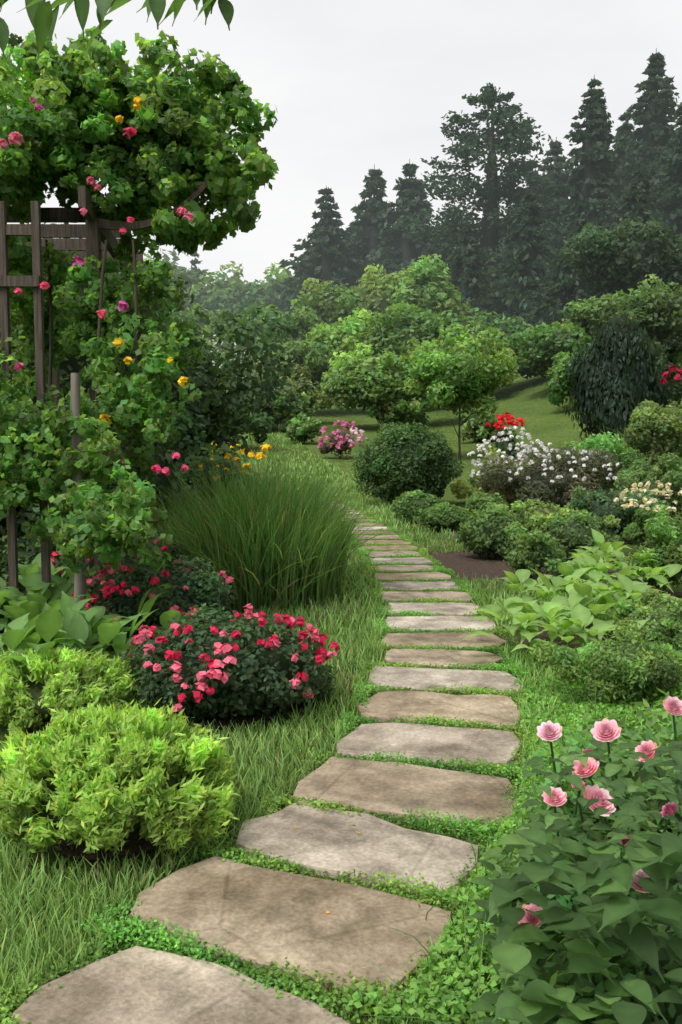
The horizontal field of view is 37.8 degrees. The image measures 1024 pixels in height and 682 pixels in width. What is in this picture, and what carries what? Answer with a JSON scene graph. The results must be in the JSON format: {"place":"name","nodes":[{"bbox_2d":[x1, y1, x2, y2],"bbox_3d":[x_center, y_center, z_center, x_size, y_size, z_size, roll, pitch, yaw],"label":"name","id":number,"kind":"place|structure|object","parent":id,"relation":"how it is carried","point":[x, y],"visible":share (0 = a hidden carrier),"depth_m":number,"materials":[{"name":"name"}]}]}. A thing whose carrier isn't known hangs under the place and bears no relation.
{"place":"outdoors","nodes":[
{"label":"outdoors","id":0,"kind":"place"},
{"bbox_2d":[0,0,233,59],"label":"overhanging leaves","id":1,"kind":"object","parent":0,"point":[42,15],"visible":1,"depth_m":2.67,"materials":[{"name":"green plant"}]},
{"bbox_2d":[0,341,681,1023],"bbox_3d":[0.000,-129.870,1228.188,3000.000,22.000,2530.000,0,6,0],"label":"ground","id":2,"kind":"structure","parent":0,"point":[534,409],"depth_m":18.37,"materials":[{"name":"green plant"}]},
{"bbox_2d":[0,180,207,603],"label":"wooden trellis","id":3,"kind":"object","parent":2,"relation":"on","point":[91,235],"visible":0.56,"depth_m":6.79,"materials":[{"name":"brown wood"}]},
{"bbox_2d":[0,26,278,577],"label":"climbing rose","id":4,"kind":"object","parent":3,"relation":"on","point":[176,149],"visible":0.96,"depth_m":6.96,"materials":[{"name":"green plant"}]},
{"bbox_2d":[12,946,349,1023],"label":"path slab","id":5,"kind":"structure","parent":2,"relation":"on","point":[137,985],"depth_m":2.69,"materials":[{"name":"stone"}]},
{"bbox_2d":[130,856,451,1000],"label":"path slab","id":6,"kind":"structure","parent":2,"relation":"on","point":[270,915],"depth_m":3.11,"materials":[{"name":"stone"}]},
{"bbox_2d":[0,223,681,858],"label":"garden plant","id":7,"kind":"object","parent":2,"relation":"on","point":[162,775],"depth_m":8.08,"materials":[{"name":"green plant"}]},
{"bbox_2d":[0,497,681,1023],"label":"ground cover plants","id":8,"kind":"object","parent":2,"relation":"on","point":[420,993],"visible":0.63,"depth_m":3.51,"materials":[{"name":"green plant"}]},
{"bbox_2d":[3,523,681,859],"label":"soil under shrubs","id":9,"kind":"structure","parent":2,"relation":"on","point":[133,843],"depth_m":3.72,"materials":[{"name":"brown soil"}]},
{"bbox_2d":[345,515,366,518],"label":"path slab","id":10,"kind":"structure","parent":2,"relation":"on","point":[356,515],"depth_m":15.37,"materials":[{"name":"stone"}]},
{"bbox_2d":[235,800,478,899],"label":"path slab","id":11,"kind":"structure","parent":2,"relation":"on","point":[332,842],"depth_m":3.63,"materials":[{"name":"stone"}]},
{"bbox_2d":[343,519,376,522],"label":"path slab","id":12,"kind":"structure","parent":2,"relation":"on","point":[363,521],"depth_m":14.79,"materials":[{"name":"stone"}]},
{"bbox_2d":[347,522,383,526],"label":"path slab","id":13,"kind":"structure","parent":2,"relation":"on","point":[367,523],"depth_m":14.25,"materials":[{"name":"stone"}]},
{"bbox_2d":[349,526,388,530],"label":"path slab","id":14,"kind":"structure","parent":2,"relation":"on","point":[376,527],"depth_m":13.76,"materials":[{"name":"stone"}]},
{"bbox_2d":[351,531,396,534],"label":"path slab","id":15,"kind":"structure","parent":2,"relation":"on","point":[368,532],"depth_m":13.28,"materials":[{"name":"stone"}]},
{"bbox_2d":[358,535,398,539],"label":"path slab","id":16,"kind":"structure","parent":2,"relation":"on","point":[387,537],"depth_m":12.84,"materials":[{"name":"stone"}]},
{"bbox_2d":[360,540,410,545],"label":"path slab","id":17,"kind":"structure","parent":2,"relation":"on","point":[394,542],"depth_m":12.26,"materials":[{"name":"stone"}]},
{"bbox_2d":[362,545,416,550],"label":"path slab","id":18,"kind":"structure","parent":2,"relation":"on","point":[393,547],"depth_m":11.78,"materials":[{"name":"stone"}]},
{"bbox_2d":[365,550,420,557],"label":"path slab","id":19,"kind":"structure","parent":2,"relation":"on","point":[377,553],"depth_m":11.28,"materials":[{"name":"stone"}]},
{"bbox_2d":[105,52,681,412],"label":"forest foliage","id":20,"kind":"object","parent":2,"relation":"on","point":[369,300],"visible":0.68,"depth_m":71.49,"materials":[{"name":"green plant"}]},
{"bbox_2d":[370,557,431,564],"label":"path slab","id":21,"kind":"structure","parent":2,"relation":"on","point":[420,560],"depth_m":10.73,"materials":[{"name":"stone"}]},
{"bbox_2d":[372,565,434,572],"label":"path slab","id":22,"kind":"structure","parent":2,"relation":"on","point":[405,568],"depth_m":10.23,"materials":[{"name":"stone"}]},
{"bbox_2d":[293,756,517,828],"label":"path slab","id":23,"kind":"structure","parent":2,"relation":"on","point":[385,787],"depth_m":4.17,"materials":[{"name":"stone"}]},
{"bbox_2d":[374,572,450,581],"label":"path slab","id":24,"kind":"structure","parent":2,"relation":"on","point":[423,575],"depth_m":9.68,"materials":[{"name":"stone"}]},
{"bbox_2d":[381,581,460,591],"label":"path slab","id":25,"kind":"structure","parent":2,"relation":"on","point":[412,585],"depth_m":9.17,"materials":[{"name":"stone"}]},
{"bbox_2d":[195,48,656,323],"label":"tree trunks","id":26,"kind":"object","parent":2,"relation":"on","point":[492,133],"visible":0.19,"depth_m":80.11,"materials":[{"name":"plant"}]},
{"bbox_2d":[380,591,472,602],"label":"path slab","id":27,"kind":"structure","parent":2,"relation":"on","point":[406,595],"depth_m":8.66,"materials":[{"name":"stone"}]},
{"bbox_2d":[337,722,521,769],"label":"path slab","id":28,"kind":"structure","parent":2,"relation":"on","point":[432,741],"depth_m":4.77,"materials":[{"name":"stone"}]},
{"bbox_2d":[386,602,479,616],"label":"path slab","id":29,"kind":"structure","parent":2,"relation":"on","point":[454,608],"depth_m":8.12,"materials":[{"name":"stone"}]},
{"bbox_2d":[357,690,521,730],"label":"path slab","id":30,"kind":"structure","parent":2,"relation":"on","point":[386,706],"depth_m":5.35,"materials":[{"name":"stone"}]},
{"bbox_2d":[385,616,495,632],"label":"path slab","id":31,"kind":"structure","parent":2,"relation":"on","point":[431,623],"depth_m":7.50,"materials":[{"name":"stone"}]},
{"bbox_2d":[381,632,506,650],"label":"path slab","id":32,"kind":"structure","parent":2,"relation":"on","point":[453,639],"depth_m":6.96,"materials":[{"name":"stone"}]},
{"bbox_2d":[385,649,503,670],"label":"path slab","id":33,"kind":"structure","parent":2,"relation":"on","point":[440,657],"depth_m":6.45,"materials":[{"name":"stone"}]},
{"bbox_2d":[368,666,521,695],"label":"path slab","id":34,"kind":"structure","parent":2,"relation":"on","point":[420,679],"depth_m":5.93,"materials":[{"name":"stone"}]},
{"bbox_2d":[346,551,644,587],"bbox_3d":[2.404,0.574,10.414,4.840,0.014,2.591,0,6,0],"label":"soil bed","id":35,"kind":"object","parent":2,"relation":"on","point":[466,563],"visible":0.15,"depth_m":10.45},
{"bbox_2d":[433,625,616,660],"bbox_3d":[1.867,0.909,6.994,2.516,0.014,1.301,0,6,0],"label":"soil bed","id":36,"kind":"object","parent":2,"relation":"on","point":[543,635],"visible":0.04,"depth_m":7.04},
{"bbox_2d":[466,687,681,1023],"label":"rose","id":37,"kind":"object","parent":2,"relation":"on","point":[607,936],"depth_m":2.32,"materials":[{"name":"green plant"}]},
{"bbox_2d":[0,97,681,711],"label":"flowers","id":38,"kind":"object","parent":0,"point":[214,665],"visible":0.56,"depth_m":6.42,"materials":[{"name":"pink plant"}]},
{"bbox_2d":[0,0,681,285],"label":"sky","id":39,"kind":"structure","parent":0,"point":[354,86],"materials":[{"name":"white"}]}
]}

